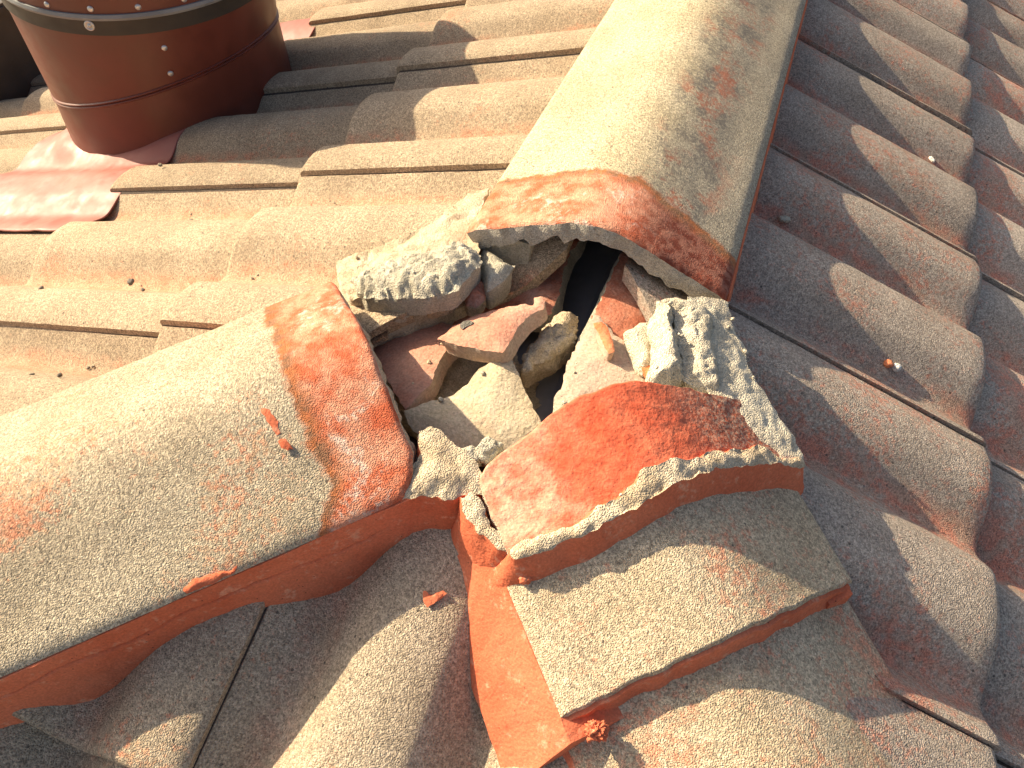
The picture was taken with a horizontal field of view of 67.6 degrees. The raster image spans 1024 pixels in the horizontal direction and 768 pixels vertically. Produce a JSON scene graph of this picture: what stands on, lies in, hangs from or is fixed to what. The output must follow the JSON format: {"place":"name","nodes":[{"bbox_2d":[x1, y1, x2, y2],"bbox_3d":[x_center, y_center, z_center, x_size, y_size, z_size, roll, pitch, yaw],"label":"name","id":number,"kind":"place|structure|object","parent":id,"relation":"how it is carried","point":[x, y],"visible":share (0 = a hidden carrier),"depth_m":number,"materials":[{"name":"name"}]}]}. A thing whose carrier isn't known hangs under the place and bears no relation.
{"place":"outdoors","nodes":[
{"label":"outdoors","id":0,"kind":"place"},
{"bbox_2d":[408,240,622,472],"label":"roof deck","id":1,"kind":"structure","parent":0,"point":[592,268],"depth_m":0.82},
{"bbox_2d":[0,0,40,100],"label":"vent box","id":2,"kind":"object","parent":1,"relation":"on","point":[19,71],"depth_m":1.90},
{"bbox_2d":[0,722,126,767],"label":"roof tile","id":3,"kind":"object","parent":1,"relation":"on","point":[24,745],"visible":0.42,"depth_m":0.59,"materials":[{"name":"concrete"}]},
{"bbox_2d":[12,602,264,767],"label":"roof tile","id":4,"kind":"object","parent":3,"relation":"on","point":[159,707],"visible":0.58,"depth_m":0.58,"materials":[{"name":"concrete"}]},
{"bbox_2d":[0,499,414,728],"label":"mortar pointing","id":5,"kind":"object","parent":3,"relation":"on","point":[101,664],"visible":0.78,"depth_m":0.58,"materials":[{"name":"orange concrete"}]},
{"bbox_2d":[382,354,540,440],"bbox_3d":[-0.061,0.004,0.747,0.187,0.038,0.131,17,52,11],"label":"mortar piece","id":6,"kind":"object","parent":1,"relation":"on","point":[460,373],"visible":0.14,"depth_m":0.73,"materials":[{"name":"beige concrete"}]},
{"bbox_2d":[403,360,540,466],"bbox_3d":[-0.027,0.036,0.662,0.107,0.048,0.093,-23,55,-20],"label":"tile shard","id":7,"kind":"object","parent":6,"relation":"on","point":[495,402],"visible":0.77,"depth_m":0.66,"materials":[{"name":"beige ceramic"}]},
{"bbox_2d":[520,311,578,387],"bbox_3d":[0.036,-0.033,0.718,0.036,0.037,0.089,29,55,20],"label":"rubble stone","id":8,"kind":"object","parent":1,"relation":"on","point":[550,350],"visible":0.98,"depth_m":0.71,"materials":[{"name":"beige stone"}]},
{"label":"roof tile","id":9,"kind":"object","parent":1,"relation":"on","visible":0},
{"bbox_2d":[0,325,157,415],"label":"roof tile","id":10,"kind":"object","parent":9,"relation":"on","point":[46,356],"visible":0.41,"depth_m":0.89,"materials":[{"name":"beige concrete"}]},
{"bbox_2d":[152,325,387,353],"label":"roof tile","id":11,"kind":"object","parent":10,"relation":"on","point":[169,336],"visible":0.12,"depth_m":0.83,"materials":[{"name":"beige concrete"}]},
{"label":"roof tile","id":12,"kind":"object","parent":1,"relation":"on","visible":0},
{"bbox_2d":[0,18,314,231],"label":"lead flashing","id":13,"kind":"object","parent":12,"relation":"on","point":[54,182],"visible":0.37,"depth_m":1.27,"materials":[{"name":"pink metal"}]},
{"bbox_2d":[1,0,291,154],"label":"flue pipe","id":14,"kind":"object","parent":13,"relation":"on","point":[121,76],"visible":1,"depth_m":1.21,"materials":[{"name":"brown metal"}]},
{"bbox_2d":[110,82,394,191],"bbox_3d":[-0.369,-0.384,1.203,0.427,0.187,0.313,17,52,11],"label":"roof tile","id":15,"kind":"object","parent":12,"relation":"on","point":[279,139],"visible":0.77,"depth_m":1.18,"materials":[{"name":"beige concrete"}]},
{"bbox_2d":[300,53,579,176],"bbox_3d":[-0.034,-0.364,1.038,0.411,0.182,0.312,17,52,11],"label":"roof tile","id":16,"kind":"object","parent":15,"relation":"on","point":[479,116],"visible":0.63,"depth_m":1.03,"materials":[{"name":"beige concrete"}]},
{"bbox_2d":[479,239,533,263],"bbox_3d":[0.139,-0.432,1.029,0.055,0.056,0.860,17,52,11],"label":"mortar pointing","id":17,"kind":"object","parent":16,"relation":"on","point":[519,251],"visible":0.03,"depth_m":0.76,"materials":[{"name":"grey concrete"}]},
{"bbox_2d":[467,0,805,300],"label":"ridge tile","id":18,"kind":"object","parent":17,"relation":"on","point":[645,143],"visible":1,"depth_m":0.81,"materials":[{"name":"concrete"}]},
{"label":"roof tile","id":19,"kind":"object","parent":1,"relation":"on","visible":0},
{"bbox_2d":[0,231,52,285],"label":"roof tile","id":20,"kind":"object","parent":19,"relation":"on","point":[18,251],"visible":0.18,"depth_m":1.14,"materials":[{"name":"beige concrete"}]},
{"bbox_2d":[0,187,296,336],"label":"roof tile","id":21,"kind":"object","parent":20,"relation":"on","point":[166,253],"visible":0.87,"depth_m":1.00,"materials":[{"name":"beige concrete"}]},
{"bbox_2d":[127,278,134,285],"bbox_3d":[-0.473,-0.127,0.947,0.009,0.006,0.010,17,52,11],"label":"grit crumb","id":22,"kind":"object","parent":21,"relation":"on","point":[130,282],"visible":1,"depth_m":0.94,"materials":[{"name":"grey stone"}]},
{"bbox_2d":[160,168,573,342],"bbox_3d":[-0.138,-0.151,0.856,0.413,0.182,0.314,17,52,11],"label":"roof tile","id":23,"kind":"object","parent":21,"relation":"on","point":[308,237],"visible":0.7,"depth_m":0.88,"materials":[{"name":"beige concrete"}]},
{"bbox_2d":[336,188,489,346],"bbox_3d":[-0.075,-0.106,0.784,0.195,0.135,0.153,-23,55,-21],"label":"mortar bed","id":24,"kind":"object","parent":23,"relation":"on","point":[420,274],"visible":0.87,"depth_m":0.73,"materials":[{"name":"beige concrete"}]},
{"bbox_2d":[373,323,458,409],"bbox_3d":[-0.088,-0.027,0.742,0.084,0.053,0.145,-18,53,-17],"label":"tile shard","id":25,"kind":"object","parent":24,"relation":"on","point":[404,360],"visible":0.72,"depth_m":0.71,"materials":[{"name":"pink ceramic"}]},
{"bbox_2d":[437,296,547,363],"bbox_3d":[-0.015,-0.054,0.706,0.072,0.042,0.083,29,55,20],"label":"tile shard","id":26,"kind":"object","parent":25,"relation":"on","point":[499,335],"visible":1,"depth_m":0.69,"materials":[{"name":"pink ceramic"}]},
{"bbox_2d":[452,238,586,331],"bbox_3d":[-0.029,-0.084,0.809,0.276,0.087,0.160,-21,54,-19],"label":"tile shard","id":27,"kind":"object","parent":24,"relation":"on","point":[551,289],"visible":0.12,"depth_m":0.77,"materials":[{"name":"red ceramic"}]},
{"bbox_2d":[427,308,455,318],"bbox_3d":[-0.068,-0.074,0.730,0.035,0.020,0.016,-13,52,-13],"label":"rubble stone","id":28,"kind":"object","parent":23,"relation":"on","point":[436,315],"visible":0.34,"depth_m":0.73,"materials":[{"name":"brown stone"}]},
{"bbox_2d":[465,280,486,316],"bbox_3d":[-0.034,-0.086,0.740,0.025,0.030,0.043,17,52,11],"label":"rubble stone","id":29,"kind":"object","parent":23,"relation":"on","point":[475,302],"visible":0.78,"depth_m":0.73,"materials":[{"name":"red stone"}]},
{"bbox_2d":[480,250,514,308],"bbox_3d":[-0.016,-0.106,0.755,0.034,0.046,0.071,-10,52,-11],"label":"mortar chunk","id":30,"kind":"object","parent":23,"relation":"on","point":[496,274],"visible":0.81,"depth_m":0.73,"materials":[{"name":"grey concrete"}]},
{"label":"roof tile","id":31,"kind":"object","parent":1,"relation":"on","visible":0},
{"bbox_2d":[276,0,340,22],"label":"roof tile","id":32,"kind":"object","parent":31,"relation":"on","point":[289,10],"visible":0.26,"depth_m":1.70,"materials":[{"name":"beige concrete"}]},
{"bbox_2d":[309,0,466,24],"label":"roof tile","id":33,"kind":"object","parent":32,"relation":"on","point":[349,9],"visible":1,"depth_m":1.49,"materials":[{"name":"beige concrete"}]},
{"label":"roof tile","id":34,"kind":"object","parent":1,"relation":"on","visible":0},
{"bbox_2d":[0,129,64,173],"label":"roof tile","id":35,"kind":"object","parent":34,"relation":"on","point":[15,148],"visible":0.3,"depth_m":1.61,"materials":[{"name":"beige concrete"}]},
{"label":"roof tile","id":36,"kind":"object","parent":1,"relation":"on","visible":0},
{"bbox_2d":[0,84,47,117],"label":"roof tile","id":37,"kind":"object","parent":36,"relation":"on","point":[10,108],"visible":0.2,"depth_m":1.84,"materials":[{"name":"beige concrete"}]},
{"bbox_2d":[0,87,66,134],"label":"roof tile","id":38,"kind":"object","parent":37,"relation":"on","point":[40,111],"visible":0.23,"depth_m":1.67,"materials":[{"name":"beige concrete"}]},
{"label":"roof tile","id":39,"kind":"object","parent":1,"relation":"on","visible":0},
{"bbox_2d":[31,74,45,85],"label":"roof tile","id":40,"kind":"object","parent":39,"relation":"on","point":[38,80],"visible":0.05,"depth_m":1.96,"materials":[{"name":"beige concrete"}]},
{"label":"roof tile","id":41,"kind":"object","parent":1,"relation":"on","visible":0},
{"bbox_2d":[996,759,1012,767],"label":"roof tile","id":42,"kind":"object","parent":41,"relation":"on","point":[1000,764],"visible":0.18,"depth_m":0.59,"materials":[{"name":"concrete"}]},
{"bbox_2d":[569,600,901,767],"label":"hip tile","id":43,"kind":"object","parent":42,"relation":"on","point":[780,698],"visible":0.68,"depth_m":0.53,"materials":[{"name":"concrete"}]},
{"bbox_2d":[584,719,609,742],"bbox_3d":[0.058,0.235,0.519,0.018,0.015,0.014,1,50,-2],"label":"mortar spill","id":44,"kind":"object","parent":43,"relation":"on","point":[596,730],"visible":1,"depth_m":0.52,"materials":[{"name":"orange concrete"}]},
{"bbox_2d":[568,584,849,720],"bbox_3d":[0.151,0.190,0.559,0.248,0.087,0.055,-18,54,-17],"label":"mortar pointing","id":45,"kind":"object","parent":43,"relation":"on","point":[722,650],"visible":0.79,"depth_m":0.53,"materials":[{"name":"orange concrete"}]},
{"bbox_2d":[507,488,851,717],"bbox_3d":[0.123,0.124,0.579,0.256,0.104,0.161,-18,53,-17],"label":"hip tile","id":46,"kind":"object","parent":45,"relation":"on","point":[670,589],"visible":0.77,"depth_m":0.54,"materials":[{"name":"concrete"}]},
{"bbox_2d":[518,577,532,584],"bbox_3d":[0.010,0.142,0.556,0.010,0.007,0.010,17,52,11],"label":"mortar spill","id":47,"kind":"object","parent":46,"relation":"on","point":[524,580],"visible":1,"depth_m":0.55,"materials":[{"name":"orange concrete"}]},
{"bbox_2d":[492,445,805,587],"bbox_3d":[0.116,0.095,0.589,0.291,0.104,0.064,-17,53,-16],"label":"mortar strip","id":48,"kind":"object","parent":46,"relation":"on","point":[651,494],"visible":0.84,"depth_m":0.55,"materials":[{"name":"concrete"}]},
{"bbox_2d":[479,381,779,554],"bbox_3d":[0.097,0.055,0.590,0.246,0.080,0.094,-18,53,-17],"label":"hip tile","id":49,"kind":"object","parent":48,"relation":"on","point":[575,461],"visible":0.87,"depth_m":0.57,"materials":[{"name":"red ceramic"}]},
{"bbox_2d":[845,696,997,767],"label":"roof tile","id":50,"kind":"object","parent":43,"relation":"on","point":[899,733],"visible":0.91,"depth_m":0.55,"materials":[{"name":"concrete"}]},
{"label":"roof tile","id":51,"kind":"object","parent":1,"relation":"on","visible":0},
{"bbox_2d":[976,465,1023,767],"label":"roof tile","id":52,"kind":"object","parent":51,"relation":"on","point":[1000,549],"visible":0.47,"depth_m":0.66,"materials":[{"name":"concrete"}]},
{"bbox_2d":[622,257,1000,752],"bbox_3d":[0.245,0.080,0.676,0.386,0.172,0.314,17,52,11],"label":"roof tile","id":53,"kind":"object","parent":52,"relation":"on","point":[896,494],"visible":0.81,"depth_m":0.69,"materials":[{"name":"concrete"}]},
{"bbox_2d":[645,296,803,458],"bbox_3d":[0.163,0.016,0.662,0.114,0.108,0.172,-11,52,-12],"label":"mortar bed","id":54,"kind":"object","parent":53,"relation":"on","point":[705,354],"visible":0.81,"depth_m":0.64,"materials":[{"name":"beige concrete"}]},
{"bbox_2d":[826,584,852,608],"bbox_3d":[0.224,0.124,0.645,0.025,0.104,0.149,-18,53,-17],"label":"mortar pointing","id":55,"kind":"object","parent":53,"relation":"on","point":[842,598],"visible":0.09,"depth_m":0.59,"materials":[{"name":"concrete"}]},
{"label":"roof tile","id":56,"kind":"object","parent":1,"relation":"on","visible":0},
{"bbox_2d":[969,279,1023,480],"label":"roof tile","id":57,"kind":"object","parent":56,"relation":"on","point":[997,328],"visible":0.5,"depth_m":0.84,"materials":[{"name":"concrete"}]},
{"bbox_2d":[728,147,985,447],"bbox_3d":[0.347,-0.134,0.859,0.386,0.173,0.312,17,52,11],"label":"roof tile","id":58,"kind":"object","parent":57,"relation":"on","point":[843,278],"visible":0.71,"depth_m":0.81,"materials":[{"name":"concrete"}]},
{"bbox_2d":[574,252,646,350],"bbox_3d":[0.129,-0.062,0.743,0.104,0.049,0.219,17,52,11],"label":"tile shard","id":59,"kind":"object","parent":58,"relation":"on","point":[617,310],"visible":0.3,"depth_m":0.72,"materials":[{"name":"red ceramic"}]},
{"bbox_2d":[553,313,645,411],"bbox_3d":[0.088,-0.005,0.662,0.084,0.024,0.129,17,52,11],"label":"tile shard","id":60,"kind":"object","parent":59,"relation":"on","point":[594,369],"visible":0.58,"depth_m":0.66,"materials":[{"name":"ceramic"}]},
{"bbox_2d":[593,322,614,359],"bbox_3d":[0.082,-0.038,0.666,0.012,0.011,0.038,-12,52,-12],"label":"tile shard","id":61,"kind":"object","parent":60,"relation":"on","point":[602,335],"visible":1,"depth_m":0.66,"materials":[{"name":"orange ceramic"}]},
{"bbox_2d":[623,322,650,376],"bbox_3d":[0.111,-0.026,0.670,0.030,0.038,0.061,7,50,3],"label":"mortar chunk","id":62,"kind":"object","parent":60,"relation":"on","point":[637,346],"visible":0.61,"depth_m":0.66,"materials":[{"name":"beige concrete"}]},
{"bbox_2d":[641,365,649,377],"bbox_3d":[0.118,-0.015,0.650,0.009,0.006,0.026,33,56,22],"label":"tile shard","id":63,"kind":"object","parent":60,"relation":"on","point":[645,370],"visible":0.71,"depth_m":0.64,"materials":[{"name":"orange ceramic"}]},
{"bbox_2d":[726,0,807,301],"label":"mortar pointing","id":64,"kind":"object","parent":58,"relation":"on","point":[730,292],"visible":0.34,"depth_m":0.86,"materials":[{"name":"concrete"}]},
{"bbox_2d":[779,215,790,222],"bbox_3d":[0.316,-0.191,0.886,0.014,0.007,0.011,17,52,11],"label":"grit crumb","id":65,"kind":"object","parent":58,"relation":"on","point":[785,218],"visible":1,"depth_m":0.88,"materials":[{"name":"grey stone"}]},
{"bbox_2d":[884,359,893,367],"bbox_3d":[0.396,-0.021,0.803,0.010,0.009,0.009,17,52,11],"label":"tile chip","id":66,"kind":"object","parent":58,"relation":"on","point":[888,363],"visible":1,"depth_m":0.80,"materials":[{"name":"orange ceramic"}]},
{"bbox_2d":[892,363,901,371],"bbox_3d":[0.405,-0.017,0.804,0.010,0.009,0.009,17,52,11],"label":"mortar chip","id":67,"kind":"object","parent":58,"relation":"on","point":[896,367],"visible":1,"depth_m":0.80,"materials":[{"name":"grey concrete"}]},
{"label":"roof tile","id":68,"kind":"object","parent":1,"relation":"on","visible":0},
{"bbox_2d":[966,150,1023,301],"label":"roof tile","id":69,"kind":"object","parent":68,"relation":"on","point":[996,247],"visible":0.52,"depth_m":1.02,"materials":[{"name":"concrete"}]},
{"bbox_2d":[770,39,977,262],"bbox_3d":[0.450,-0.347,1.042,0.386,0.173,0.313,17,52,11],"label":"roof tile","id":70,"kind":"object","parent":69,"relation":"on","point":[858,134],"visible":0.62,"depth_m":1.00,"materials":[{"name":"concrete"}]},
{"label":"roof tile","id":71,"kind":"object","parent":1,"relation":"on","visible":0},
{"bbox_2d":[965,59,1023,176],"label":"roof tile","id":72,"kind":"object","parent":71,"relation":"on","point":[995,122],"visible":0.48,"depth_m":1.20,"materials":[{"name":"concrete"}]},
{"bbox_2d":[798,0,972,135],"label":"roof tile","id":73,"kind":"object","parent":72,"relation":"on","point":[906,54],"visible":0.83,"depth_m":1.17,"materials":[{"name":"concrete"}]},
{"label":"roof tile","id":74,"kind":"object","parent":1,"relation":"on","visible":0},
{"bbox_2d":[963,0,1023,87],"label":"roof tile","id":75,"kind":"object","parent":74,"relation":"on","point":[994,36],"visible":0.53,"depth_m":1.39,"materials":[{"name":"concrete"}]},
{"bbox_2d":[893,0,968,42],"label":"roof tile","id":76,"kind":"object","parent":75,"relation":"on","point":[951,16],"visible":0.59,"depth_m":1.36,"materials":[{"name":"concrete"}]},
{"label":"roof tile","id":77,"kind":"object","parent":1,"relation":"on","visible":0},
{"bbox_2d":[986,0,1023,21],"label":"roof tile","id":78,"kind":"object","parent":77,"relation":"on","point":[1015,8],"visible":0.41,"depth_m":1.56,"materials":[{"name":"concrete"}]},
{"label":"roof tile","id":79,"kind":"object","parent":1,"relation":"on","visible":0},
{"bbox_2d":[193,528,568,767],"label":"roof tile","id":80,"kind":"object","parent":79,"relation":"on","point":[369,667],"visible":0.61,"depth_m":0.58,"materials":[{"name":"concrete"}]},
{"bbox_2d":[423,590,446,606],"bbox_3d":[-0.059,0.164,0.583,0.018,0.006,0.012,1,50,-2],"label":"mortar spill","id":81,"kind":"object","parent":80,"relation":"on","point":[428,600],"visible":1,"depth_m":0.58,"materials":[{"name":"orange concrete"}]},
{"bbox_2d":[402,426,482,532],"bbox_3d":[-0.052,0.095,0.616,0.079,0.107,0.072,17,52,11],"label":"mortar lump","id":82,"kind":"object","parent":80,"relation":"on","point":[447,473],"visible":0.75,"depth_m":0.58,"materials":[{"name":"beige concrete"}]},
{"bbox_2d":[463,445,482,466],"bbox_3d":[-0.032,0.058,0.595,0.023,0.018,0.018,2,50,-1],"label":"mortar crumb","id":83,"kind":"object","parent":82,"relation":"on","point":[471,452],"visible":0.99,"depth_m":0.59,"materials":[{"name":"beige concrete"}]},
{"bbox_2d":[475,436,503,465],"bbox_3d":[-0.018,0.053,0.596,0.020,0.022,0.023,29,55,20],"label":"mortar crumb","id":84,"kind":"object","parent":82,"relation":"on","point":[488,449],"visible":0.92,"depth_m":0.59,"materials":[{"name":"beige concrete"}]},
{"bbox_2d":[451,491,506,567],"bbox_3d":[-0.021,0.129,0.593,0.050,0.091,0.086,-33,59,-26],"label":"mortar strip","id":85,"kind":"object","parent":80,"relation":"on","point":[476,538],"visible":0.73,"depth_m":0.57,"materials":[{"name":"concrete"}]},
{"bbox_2d":[457,553,623,767],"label":"mortar pointing","id":86,"kind":"object","parent":80,"relation":"on","point":[527,725],"visible":0.58,"depth_m":0.56,"materials":[{"name":"orange concrete"}]},
{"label":"roof tile","id":87,"kind":"object","parent":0,"visible":0},
{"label":"mortar pointing","id":88,"kind":"object","parent":87,"relation":"on","visible":0},
{"bbox_2d":[0,282,416,676],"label":"hip tile","id":89,"kind":"object","parent":88,"relation":"on","point":[145,485],"visible":0.99,"depth_m":0.58,"materials":[{"name":"concrete"}]},
{"bbox_2d":[183,566,236,593],"bbox_3d":[-0.222,0.144,0.563,0.041,0.012,0.009,-13,52,-13],"label":"mortar spill","id":90,"kind":"object","parent":89,"relation":"on","point":[198,583],"visible":1,"depth_m":0.56,"materials":[{"name":"orange concrete"}]},
{"bbox_2d":[261,408,279,435],"bbox_3d":[-0.191,0.023,0.596,0.008,0.010,0.040,-27,57,-23],"label":"mortar spill","id":91,"kind":"object","parent":89,"relation":"on","point":[271,420],"visible":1,"depth_m":0.59,"materials":[{"name":"orange concrete"}]},
{"bbox_2d":[278,439,292,449],"bbox_3d":[-0.173,0.047,0.583,0.007,0.005,0.013,-32,59,-26],"label":"mortar spill","id":92,"kind":"object","parent":89,"relation":"on","point":[284,444],"visible":1,"depth_m":0.58,"materials":[{"name":"orange concrete"}]},
{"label":"roof tile","id":93,"kind":"object","parent":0,"visible":0},
{"bbox_2d":[563,751,575,767],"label":"mortar pointing","id":94,"kind":"object","parent":93,"relation":"on","point":[568,759],"visible":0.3,"depth_m":0.53,"materials":[{"name":"concrete"}]},
{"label":"roof tile","id":95,"kind":"object","parent":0,"visible":0},
{"bbox_2d":[263,4,464,93],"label":"roof tile","id":96,"kind":"object","parent":95,"relation":"on","point":[367,50],"visible":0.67,"depth_m":1.36,"materials":[{"name":"beige concrete"}]},
{"bbox_2d":[396,0,613,74],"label":"roof tile","id":97,"kind":"object","parent":96,"relation":"on","point":[476,31],"visible":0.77,"depth_m":1.19,"materials":[{"name":"beige concrete"}]}
]}

